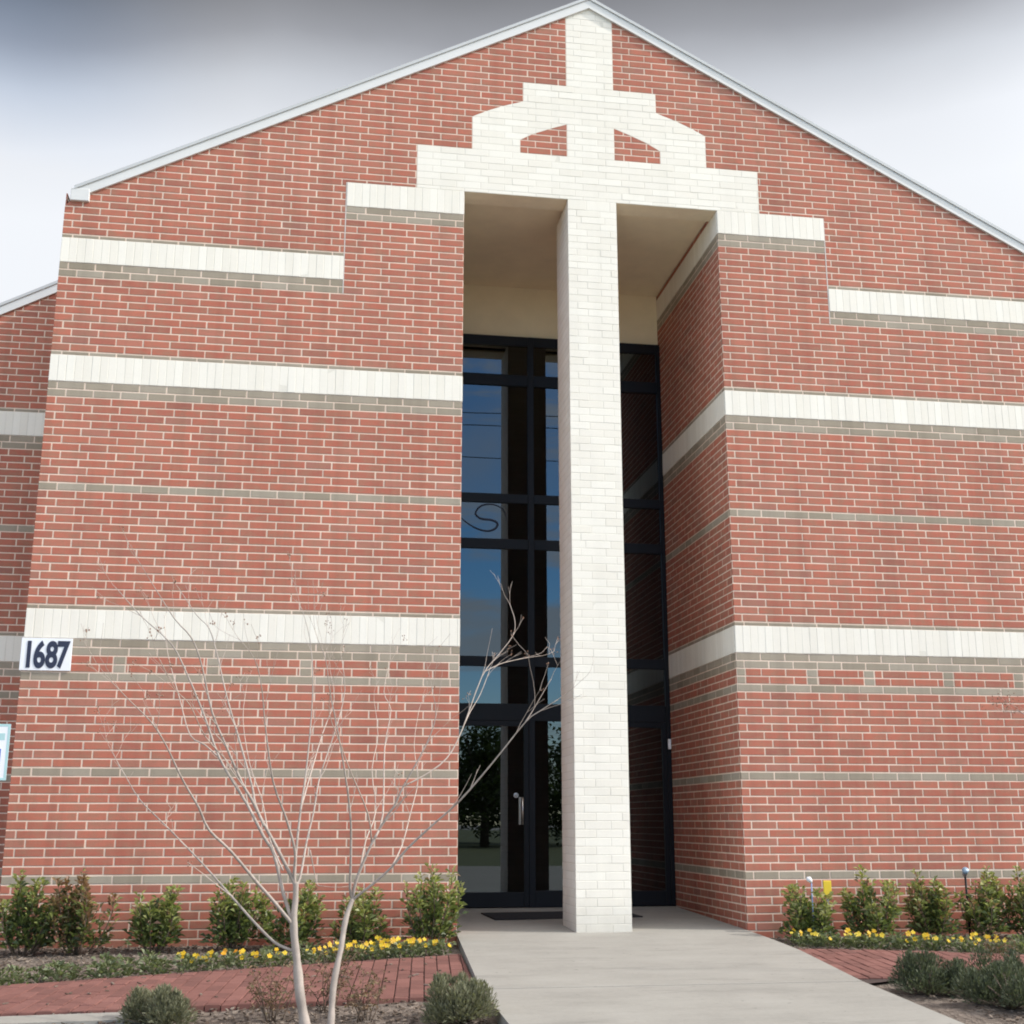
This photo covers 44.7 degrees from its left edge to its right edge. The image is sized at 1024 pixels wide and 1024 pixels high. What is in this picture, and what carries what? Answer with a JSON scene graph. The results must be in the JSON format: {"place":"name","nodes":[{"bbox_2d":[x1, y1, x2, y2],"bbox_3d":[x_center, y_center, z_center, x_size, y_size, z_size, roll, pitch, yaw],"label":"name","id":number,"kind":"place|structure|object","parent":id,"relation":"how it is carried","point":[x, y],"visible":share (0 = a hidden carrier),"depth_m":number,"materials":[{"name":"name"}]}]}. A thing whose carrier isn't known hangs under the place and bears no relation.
{"place":"outdoors","nodes":[
{"label":"outdoors","id":0,"kind":"place"},
{"bbox_2d":[0,942,497,1023],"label":"planting bed","id":1,"kind":"object","parent":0,"point":[385,1016],"visible":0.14,"depth_m":9.13,"materials":[{"name":"brown soil"}]},
{"bbox_2d":[0,967,11,985],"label":"pansy plant","id":2,"kind":"object","parent":1,"relation":"on","point":[3,981],"visible":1,"depth_m":8.66,"materials":[{"name":"green plant"}]},
{"bbox_2d":[1,964,22,979],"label":"pansy plant","id":3,"kind":"object","parent":1,"relation":"on","point":[11,974],"visible":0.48,"depth_m":8.96,"materials":[{"name":"green plant"}]},
{"bbox_2d":[4,965,30,984],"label":"pansy plant","id":4,"kind":"object","parent":1,"relation":"on","point":[18,980],"visible":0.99,"depth_m":8.71,"materials":[{"name":"green plant"}]},
{"bbox_2d":[0,869,63,956],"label":"shrub","id":5,"kind":"object","parent":1,"relation":"on","point":[19,917],"visible":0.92,"depth_m":10.28,"materials":[{"name":"green plant"}]},
{"bbox_2d":[24,965,54,982],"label":"pansy plant","id":6,"kind":"object","parent":1,"relation":"on","point":[34,977],"visible":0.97,"depth_m":8.82,"materials":[{"name":"green plant"}]},
{"bbox_2d":[40,960,78,981],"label":"pansy plant","id":7,"kind":"object","parent":1,"relation":"on","point":[64,967],"visible":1,"depth_m":8.87,"materials":[{"name":"green plant"}]},
{"bbox_2d":[51,960,70,975],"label":"pansy plant","id":8,"kind":"object","parent":1,"relation":"on","point":[56,968],"visible":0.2,"depth_m":9.11,"materials":[{"name":"green plant"}]},
{"bbox_2d":[0,1012,140,1023],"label":"kerb","id":9,"kind":"structure","parent":1,"relation":"on","point":[89,1018],"depth_m":7.38,"materials":[{"name":"concrete"}]},
{"bbox_2d":[61,963,85,979],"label":"pansy plant","id":10,"kind":"object","parent":1,"relation":"on","point":[74,975],"visible":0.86,"depth_m":8.96,"materials":[{"name":"green plant"}]},
{"bbox_2d":[43,867,123,955],"bbox_3d":[-3.617,3.333,10.394,0.577,0.721,0.621,-5,-15,18],"label":"shrub","id":11,"kind":"object","parent":1,"relation":"on","point":[76,915],"visible":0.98,"depth_m":10.30,"materials":[{"name":"green plant"}]},
{"bbox_2d":[82,960,114,978],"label":"pansy plant","id":12,"kind":"object","parent":1,"relation":"on","point":[92,972],"visible":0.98,"depth_m":8.99,"materials":[{"name":"green plant"}]},
{"bbox_2d":[90,951,123,970],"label":"pansy plant","id":13,"kind":"object","parent":1,"relation":"on","point":[106,956],"visible":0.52,"depth_m":9.31,"materials":[{"name":"green plant"}]},
{"bbox_2d":[95,959,127,977],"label":"pansy plant","id":14,"kind":"object","parent":1,"relation":"on","point":[112,963],"visible":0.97,"depth_m":9.02,"materials":[{"name":"green plant"}]},
{"bbox_2d":[113,956,141,976],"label":"pansy plant","id":15,"kind":"object","parent":1,"relation":"on","point":[129,968],"visible":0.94,"depth_m":9.11,"materials":[{"name":"green plant"}]},
{"bbox_2d":[134,948,161,969],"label":"pansy plant","id":16,"kind":"object","parent":1,"relation":"on","point":[147,952],"visible":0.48,"depth_m":9.48,"materials":[{"name":"green plant"}]},
{"bbox_2d":[121,884,184,952],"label":"shrub","id":17,"kind":"object","parent":1,"relation":"on","point":[164,919],"visible":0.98,"depth_m":10.44,"materials":[{"name":"green plant"}]},
{"bbox_2d":[136,953,172,974],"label":"pansy plant","id":18,"kind":"object","parent":1,"relation":"on","point":[147,967],"visible":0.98,"depth_m":9.21,"materials":[{"name":"green plant"}]},
{"bbox_2d":[116,982,198,1023],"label":"shrub","id":19,"kind":"object","parent":1,"relation":"on","point":[164,1003],"visible":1,"depth_m":7.20,"materials":[{"name":"green plant"}]},
{"bbox_2d":[150,957,171,974],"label":"pansy plant","id":20,"kind":"object","parent":1,"relation":"on","point":[161,967],"visible":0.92,"depth_m":9.23,"materials":[{"name":"green plant"}]},
{"bbox_2d":[169,950,202,972],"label":"pansy plant","id":21,"kind":"object","parent":1,"relation":"on","point":[182,956],"visible":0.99,"depth_m":9.30,"materials":[{"name":"green plant"}]},
{"bbox_2d":[186,953,211,971],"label":"pansy plant","id":22,"kind":"object","parent":1,"relation":"on","point":[199,963],"visible":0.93,"depth_m":9.38,"materials":[{"name":"green plant"}]},
{"bbox_2d":[201,949,229,970],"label":"pansy plant","id":23,"kind":"object","parent":1,"relation":"on","point":[212,955],"visible":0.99,"depth_m":9.40,"materials":[{"name":"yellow plant"}]},
{"bbox_2d":[216,948,241,968],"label":"pansy plant","id":24,"kind":"object","parent":1,"relation":"on","point":[224,952],"visible":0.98,"depth_m":9.51,"materials":[{"name":"green plant"}]},
{"bbox_2d":[199,876,264,950],"bbox_3d":[-2.392,3.439,10.637,0.554,0.630,0.514,6,-15,-23],"label":"shrub","id":25,"kind":"object","parent":1,"relation":"on","point":[233,927],"visible":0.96,"depth_m":10.55,"materials":[{"name":"green plant"}]},
{"bbox_2d":[0,954,470,1015],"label":"paver path","id":26,"kind":"structure","parent":1,"relation":"on","point":[228,988],"depth_m":8.49,"materials":[{"name":"red brick"}]},
{"bbox_2d":[230,948,261,968],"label":"pansy plant","id":27,"kind":"object","parent":1,"relation":"on","point":[243,958],"visible":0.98,"depth_m":9.51,"materials":[{"name":"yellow plant"}]},
{"bbox_2d":[249,949,283,967],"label":"pansy plant","id":28,"kind":"object","parent":1,"relation":"on","point":[270,955],"visible":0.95,"depth_m":9.56,"materials":[{"name":"green plant"}]},
{"bbox_2d":[258,946,280,961],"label":"pansy plant","id":29,"kind":"object","parent":1,"relation":"on","point":[266,947],"visible":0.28,"depth_m":9.93,"materials":[{"name":"green plant"}]},
{"bbox_2d":[245,958,311,1022],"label":"dry plant","id":30,"kind":"object","parent":1,"relation":"on","point":[262,993],"visible":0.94,"depth_m":7.45,"materials":[{"name":"brown plant"}]},
{"bbox_2d":[273,947,292,965],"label":"pansy plant","id":31,"kind":"object","parent":1,"relation":"on","point":[283,957],"visible":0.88,"depth_m":9.69,"materials":[{"name":"green plant"}]},
{"bbox_2d":[253,879,327,950],"bbox_3d":[-1.887,3.485,10.759,0.588,0.603,0.682,-2,-14,10],"label":"shrub","id":32,"kind":"object","parent":1,"relation":"on","point":[307,907],"visible":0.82,"depth_m":10.66,"materials":[{"name":"green plant"}]},
{"bbox_2d":[286,950,307,963],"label":"pansy plant","id":33,"kind":"object","parent":1,"relation":"on","point":[301,953],"visible":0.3,"depth_m":9.75,"materials":[{"name":"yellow plant"}]},
{"bbox_2d":[299,940,320,960],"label":"pansy plant","id":34,"kind":"object","parent":1,"relation":"on","point":[308,945],"visible":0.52,"depth_m":10.05,"materials":[{"name":"green plant"}]},
{"bbox_2d":[300,947,326,963],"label":"pansy plant","id":35,"kind":"object","parent":1,"relation":"on","point":[313,952],"visible":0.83,"depth_m":9.75,"materials":[{"name":"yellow plant"}]},
{"bbox_2d":[313,946,336,962],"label":"pansy plant","id":36,"kind":"object","parent":1,"relation":"on","point":[324,950],"visible":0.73,"depth_m":9.88,"materials":[{"name":"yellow plant"}]},
{"bbox_2d":[303,933,366,1012],"bbox_3d":[-1.152,2.908,7.889,0.361,0.473,0.426,-12,-18,40],"label":"dry plant","id":37,"kind":"object","parent":1,"relation":"on","point":[343,970],"visible":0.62,"depth_m":7.85,"materials":[{"name":"brown plant"}]},
{"bbox_2d":[80,526,592,1023],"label":"crepe myrtle tree","id":38,"kind":"object","parent":1,"relation":"on","point":[290,916],"visible":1,"depth_m":7.04,"materials":[{"name":"beige plant"}]},
{"bbox_2d":[325,941,352,960],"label":"pansy plant","id":39,"kind":"object","parent":1,"relation":"on","point":[348,945],"visible":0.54,"depth_m":9.91,"materials":[{"name":"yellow plant"}]},
{"bbox_2d":[330,939,356,957],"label":"pansy plant","id":40,"kind":"object","parent":1,"relation":"on","point":[346,941],"visible":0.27,"depth_m":10.11,"materials":[{"name":"green plant"}]},
{"bbox_2d":[328,883,393,944],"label":"shrub","id":41,"kind":"object","parent":1,"relation":"on","point":[363,915],"visible":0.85,"depth_m":10.69,"materials":[{"name":"green plant"}]},
{"bbox_2d":[348,940,374,960],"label":"pansy plant","id":42,"kind":"object","parent":1,"relation":"on","point":[362,948],"visible":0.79,"depth_m":9.98,"materials":[{"name":"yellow plant"}]},
{"bbox_2d":[337,963,389,1022],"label":"dry plant","id":43,"kind":"object","parent":1,"relation":"on","point":[358,995],"visible":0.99,"depth_m":7.49,"materials":[{"name":"brown plant"}]},
{"bbox_2d":[360,940,385,959],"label":"pansy plant","id":44,"kind":"object","parent":1,"relation":"on","point":[375,947],"visible":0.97,"depth_m":10.01,"materials":[{"name":"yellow plant"}]},
{"bbox_2d":[372,935,392,953],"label":"pansy plant","id":45,"kind":"object","parent":1,"relation":"on","point":[379,938],"visible":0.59,"depth_m":10.34,"materials":[{"name":"yellow plant"}]},
{"bbox_2d":[375,940,398,958],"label":"pansy plant","id":46,"kind":"object","parent":1,"relation":"on","point":[386,949],"visible":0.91,"depth_m":10.09,"materials":[{"name":"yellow plant"}]},
{"bbox_2d":[386,936,415,957],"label":"pansy plant","id":47,"kind":"object","parent":1,"relation":"on","point":[398,943],"visible":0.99,"depth_m":10.12,"materials":[{"name":"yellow plant"}]},
{"bbox_2d":[401,937,430,957],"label":"pansy plant","id":48,"kind":"object","parent":1,"relation":"on","point":[416,944],"visible":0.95,"depth_m":10.16,"materials":[{"name":"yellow plant"}]},
{"bbox_2d":[416,937,438,955],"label":"pansy plant","id":49,"kind":"object","parent":1,"relation":"on","point":[435,942],"visible":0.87,"depth_m":10.29,"materials":[{"name":"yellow plant"}]},
{"bbox_2d":[399,863,467,949],"bbox_3d":[-0.690,3.456,10.937,0.626,0.742,0.564,6,-15,-24],"label":"shrub","id":50,"kind":"object","parent":1,"relation":"on","point":[422,926],"visible":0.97,"depth_m":10.82,"materials":[{"name":"green plant"}]},
{"bbox_2d":[428,939,456,955],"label":"pansy plant","id":51,"kind":"object","parent":1,"relation":"on","point":[439,947],"visible":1,"depth_m":10.27,"materials":[{"name":"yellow plant"}]},
{"bbox_2d":[420,968,499,1023],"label":"shrub","id":52,"kind":"object","parent":1,"relation":"on","point":[463,1000],"visible":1,"depth_m":7.33,"materials":[{"name":"green plant"}]},
{"bbox_2d":[0,933,1023,1023],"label":"bark chips","id":53,"kind":"object","parent":1,"relation":"on","point":[382,1012],"visible":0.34,"depth_m":9.15,"materials":[{"name":"brown wood"}]},
{"bbox_2d":[0,0,1023,948],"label":"church building","id":54,"kind":"structure","parent":0,"point":[670,390],"depth_m":12.65,"materials":[{"name":"red brick"}]},
{"bbox_2d":[0,724,10,779],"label":"parking sign","id":55,"kind":"object","parent":54,"relation":"attached to","point":[5,730],"visible":1,"depth_m":10.12,"materials":[{"name":"metal"}]},
{"bbox_2d":[19,638,72,670],"bbox_3d":[-4.225,1.291,11.294,0.444,0.294,0.016,2,-14,-9],"label":"house number sign","id":56,"kind":"object","parent":54,"relation":"attached to","point":[46,654],"visible":1,"depth_m":11.29,"materials":[{"name":"white plastic"}]},
{"bbox_2d":[457,720,528,907],"bbox_3d":[-0.311,3.353,13.903,1.020,2.030,0.111,2,-14,-9],"label":"door","id":57,"kind":"structure","parent":54,"relation":"in","point":[493,858],"depth_m":13.94,"materials":[{"name":"black glass"}]},
{"bbox_2d":[459,334,675,907],"bbox_3d":[0.483,1.123,14.625,2.744,6.717,0.075,2,-14,-9],"label":"window frame","id":58,"kind":"structure","parent":54,"relation":"in","point":[510,533],"depth_m":14.76,"materials":[{"name":"brown metal"}]},
{"bbox_2d":[628,722,670,905],"bbox_3d":[1.285,3.421,14.178,1.021,2.030,0.045,2,-14,-9],"label":"door","id":59,"kind":"structure","parent":54,"relation":"in","point":[647,742],"depth_m":14.21,"materials":[{"name":"brown metal"}]},
{"bbox_2d":[0,0,1023,302],"label":"sky","id":60,"kind":"structure","parent":0,"point":[932,90],"materials":[{"name":"white"}]},
{"bbox_2d":[457,906,860,988],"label":"walkway","id":61,"kind":"structure","parent":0,"point":[664,945],"depth_m":9.98,"materials":[{"name":"concrete"}]},
{"bbox_2d":[481,911,642,919],"bbox_3d":[0.509,4.187,12.940,1.560,0.028,0.660,3,-14,-13],"label":"doormat","id":62,"kind":"object","parent":61,"relation":"on","point":[524,915],"visible":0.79,"depth_m":12.81,"materials":[{"name":"black rubber"}]},
{"bbox_2d":[487,981,963,1023],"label":"walkway","id":63,"kind":"structure","parent":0,"point":[860,1002],"depth_m":7.65,"materials":[{"name":"concrete"}]},
{"bbox_2d":[773,934,1023,1023],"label":"planting bed","id":64,"kind":"object","parent":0,"point":[958,1011],"visible":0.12,"depth_m":8.15,"materials":[{"name":"brown soil"}]},
{"bbox_2d":[784,928,803,943],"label":"pansy plant","id":65,"kind":"object","parent":64,"relation":"on","point":[789,938],"visible":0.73,"depth_m":11.21,"materials":[{"name":"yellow plant"}]},
{"bbox_2d":[790,930,809,946],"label":"pansy plant","id":66,"kind":"object","parent":64,"relation":"on","point":[803,940],"visible":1,"depth_m":10.97,"materials":[{"name":"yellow plant"}]},
{"bbox_2d":[777,883,838,943],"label":"shrub","id":67,"kind":"object","parent":64,"relation":"on","point":[801,914],"visible":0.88,"depth_m":11.31,"materials":[{"name":"green plant"}]},
{"bbox_2d":[806,877,814,928],"bbox_3d":[2.719,3.636,11.327,0.057,0.614,0.050,2,-14,-9],"label":"pipe stake","id":68,"kind":"object","parent":64,"relation":"on","point":[809,879],"visible":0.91,"depth_m":11.37,"materials":[{"name":"plastic"}]},
{"bbox_2d":[804,928,828,946],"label":"pansy plant","id":69,"kind":"object","parent":64,"relation":"on","point":[816,935],"visible":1,"depth_m":10.93,"materials":[{"name":"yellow plant"}]},
{"bbox_2d":[811,933,835,947],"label":"pansy plant","id":70,"kind":"object","parent":64,"relation":"on","point":[821,939],"visible":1,"depth_m":10.91,"materials":[{"name":"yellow plant"}]},
{"bbox_2d":[823,881,831,932],"bbox_3d":[2.951,3.737,11.605,0.080,0.580,0.022,2,-14,-9],"label":"utility marker","id":71,"kind":"object","parent":64,"relation":"on","point":[827,889],"visible":0.59,"depth_m":11.65,"materials":[{"name":"yellow plastic"}]},
{"bbox_2d":[823,931,841,943],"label":"pansy plant","id":72,"kind":"object","parent":64,"relation":"on","point":[832,933],"visible":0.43,"depth_m":11.15,"materials":[{"name":"green plant"}]},
{"bbox_2d":[829,934,847,947],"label":"pansy plant","id":73,"kind":"object","parent":64,"relation":"on","point":[836,941],"visible":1,"depth_m":10.91,"materials":[{"name":"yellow plant"}]},
{"bbox_2d":[843,930,855,944],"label":"pansy plant","id":74,"kind":"object","parent":64,"relation":"on","point":[852,933],"visible":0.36,"depth_m":11.11,"materials":[{"name":"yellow plant"}]},
{"bbox_2d":[843,928,867,948],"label":"pansy plant","id":75,"kind":"object","parent":64,"relation":"on","point":[857,938],"visible":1,"depth_m":10.82,"materials":[{"name":"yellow plant"}]},
{"bbox_2d":[857,930,879,948],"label":"pansy plant","id":76,"kind":"object","parent":64,"relation":"on","point":[866,944],"visible":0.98,"depth_m":10.79,"materials":[{"name":"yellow plant"}]},
{"bbox_2d":[837,864,903,939],"bbox_3d":[3.294,3.614,11.488,0.566,0.703,0.638,12,-18,-40],"label":"shrub","id":77,"kind":"object","parent":64,"relation":"on","point":[872,916],"visible":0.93,"depth_m":11.46,"materials":[{"name":"green plant"}]},
{"bbox_2d":[867,929,895,948],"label":"pansy plant","id":78,"kind":"object","parent":64,"relation":"on","point":[883,940],"visible":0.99,"depth_m":10.80,"materials":[{"name":"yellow plant"}]},
{"bbox_2d":[884,931,905,947],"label":"pansy plant","id":79,"kind":"object","parent":64,"relation":"on","point":[897,934],"visible":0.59,"depth_m":10.98,"materials":[{"name":"green plant"}]},
{"bbox_2d":[887,935,911,949],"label":"pansy plant","id":80,"kind":"object","parent":64,"relation":"on","point":[898,940],"visible":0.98,"depth_m":10.79,"materials":[{"name":"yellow plant"}]},
{"bbox_2d":[799,949,1023,983],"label":"paver path","id":81,"kind":"structure","parent":64,"relation":"on","point":[868,966],"depth_m":10.02,"materials":[{"name":"red brick"}]},
{"bbox_2d":[901,930,929,950],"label":"pansy plant","id":82,"kind":"object","parent":64,"relation":"on","point":[917,940],"visible":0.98,"depth_m":10.73,"materials":[{"name":"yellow plant"}]},
{"bbox_2d":[898,868,962,941],"bbox_3d":[3.904,3.658,11.591,0.543,0.665,0.545,1,-14,-5],"label":"shrub","id":83,"kind":"object","parent":64,"relation":"on","point":[930,918],"visible":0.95,"depth_m":11.51,"materials":[{"name":"green plant"}]},
{"bbox_2d":[886,948,976,994],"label":"shrub","id":84,"kind":"object","parent":64,"relation":"on","point":[918,971],"visible":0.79,"depth_m":8.52,"materials":[{"name":"green plant"}]},
{"bbox_2d":[921,933,946,950],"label":"pansy plant","id":85,"kind":"object","parent":64,"relation":"on","point":[928,944],"visible":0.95,"depth_m":10.68,"materials":[{"name":"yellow plant"}]},
{"bbox_2d":[926,934,952,950],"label":"pansy plant","id":86,"kind":"object","parent":64,"relation":"on","point":[947,940],"visible":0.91,"depth_m":10.69,"materials":[{"name":"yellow plant"}]},
{"bbox_2d":[945,933,972,948],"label":"pansy plant","id":87,"kind":"object","parent":64,"relation":"on","point":[957,936],"visible":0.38,"depth_m":10.85,"materials":[{"name":"green plant"}]},
{"bbox_2d":[949,936,972,952],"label":"pansy plant","id":88,"kind":"object","parent":64,"relation":"on","point":[960,940],"visible":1,"depth_m":10.64,"materials":[{"name":"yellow plant"}]},
{"bbox_2d":[962,867,970,935],"bbox_3d":[4.311,3.717,11.766,0.061,0.699,0.128,-5,-15,18],"label":"garden spotlight","id":89,"kind":"object","parent":64,"relation":"on","point":[965,870],"visible":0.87,"depth_m":11.80,"materials":[{"name":"grey metal"}]},
{"bbox_2d":[962,936,980,951],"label":"pansy plant","id":90,"kind":"object","parent":64,"relation":"on","point":[972,945],"visible":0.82,"depth_m":10.64,"materials":[{"name":"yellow plant"}]},
{"bbox_2d":[970,932,990,948],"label":"pansy plant","id":91,"kind":"object","parent":64,"relation":"on","point":[976,937],"visible":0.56,"depth_m":10.82,"materials":[{"name":"yellow plant"}]},
{"bbox_2d":[952,866,1011,939],"bbox_3d":[4.422,3.669,11.686,0.510,0.690,0.563,0,-14,0],"label":"shrub","id":92,"kind":"object","parent":64,"relation":"on","point":[988,906],"visible":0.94,"depth_m":11.62,"materials":[{"name":"green plant"}]},
{"bbox_2d":[948,959,1023,1009],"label":"shrub","id":93,"kind":"object","parent":64,"relation":"on","point":[1002,989],"visible":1,"depth_m":7.98,"materials":[{"name":"green plant"}]},
{"bbox_2d":[967,922,1018,961],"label":"dry plant","id":94,"kind":"object","parent":64,"relation":"on","point":[998,948],"visible":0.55,"depth_m":9.27,"materials":[{"name":"brown plant"}]},
{"bbox_2d":[981,935,1004,952],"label":"pansy plant","id":95,"kind":"object","parent":64,"relation":"on","point":[990,940],"visible":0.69,"depth_m":10.56,"materials":[{"name":"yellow plant"}]},
{"bbox_2d":[965,945,1023,975],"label":"shrub","id":96,"kind":"object","parent":64,"relation":"on","point":[1012,958],"visible":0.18,"depth_m":8.62,"materials":[{"name":"green plant"}]},
{"bbox_2d":[973,684,1023,719],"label":"crepe myrtle tree","id":97,"kind":"object","parent":64,"relation":"on","point":[1005,704],"visible":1,"depth_m":9.38,"materials":[{"name":"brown plant"}]},
{"bbox_2d":[992,935,1014,952],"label":"pansy plant","id":98,"kind":"object","parent":64,"relation":"on","point":[1003,940],"visible":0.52,"depth_m":10.57,"materials":[{"name":"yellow plant"}]},
{"bbox_2d":[996,865,1023,934],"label":"shrub","id":99,"kind":"object","parent":64,"relation":"on","point":[1017,901],"visible":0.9,"depth_m":11.73,"materials":[{"name":"green plant"}]},
{"bbox_2d":[1006,933,1023,948],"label":"pansy plant","id":100,"kind":"object","parent":64,"relation":"on","point":[1020,937],"visible":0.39,"depth_m":10.80,"materials":[{"name":"green plant"}]},
{"bbox_2d":[1009,939,1023,954],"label":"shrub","id":101,"kind":"object","parent":64,"relation":"on","point":[1020,947],"visible":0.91,"depth_m":10.49,"materials":[{"name":"green plant"}]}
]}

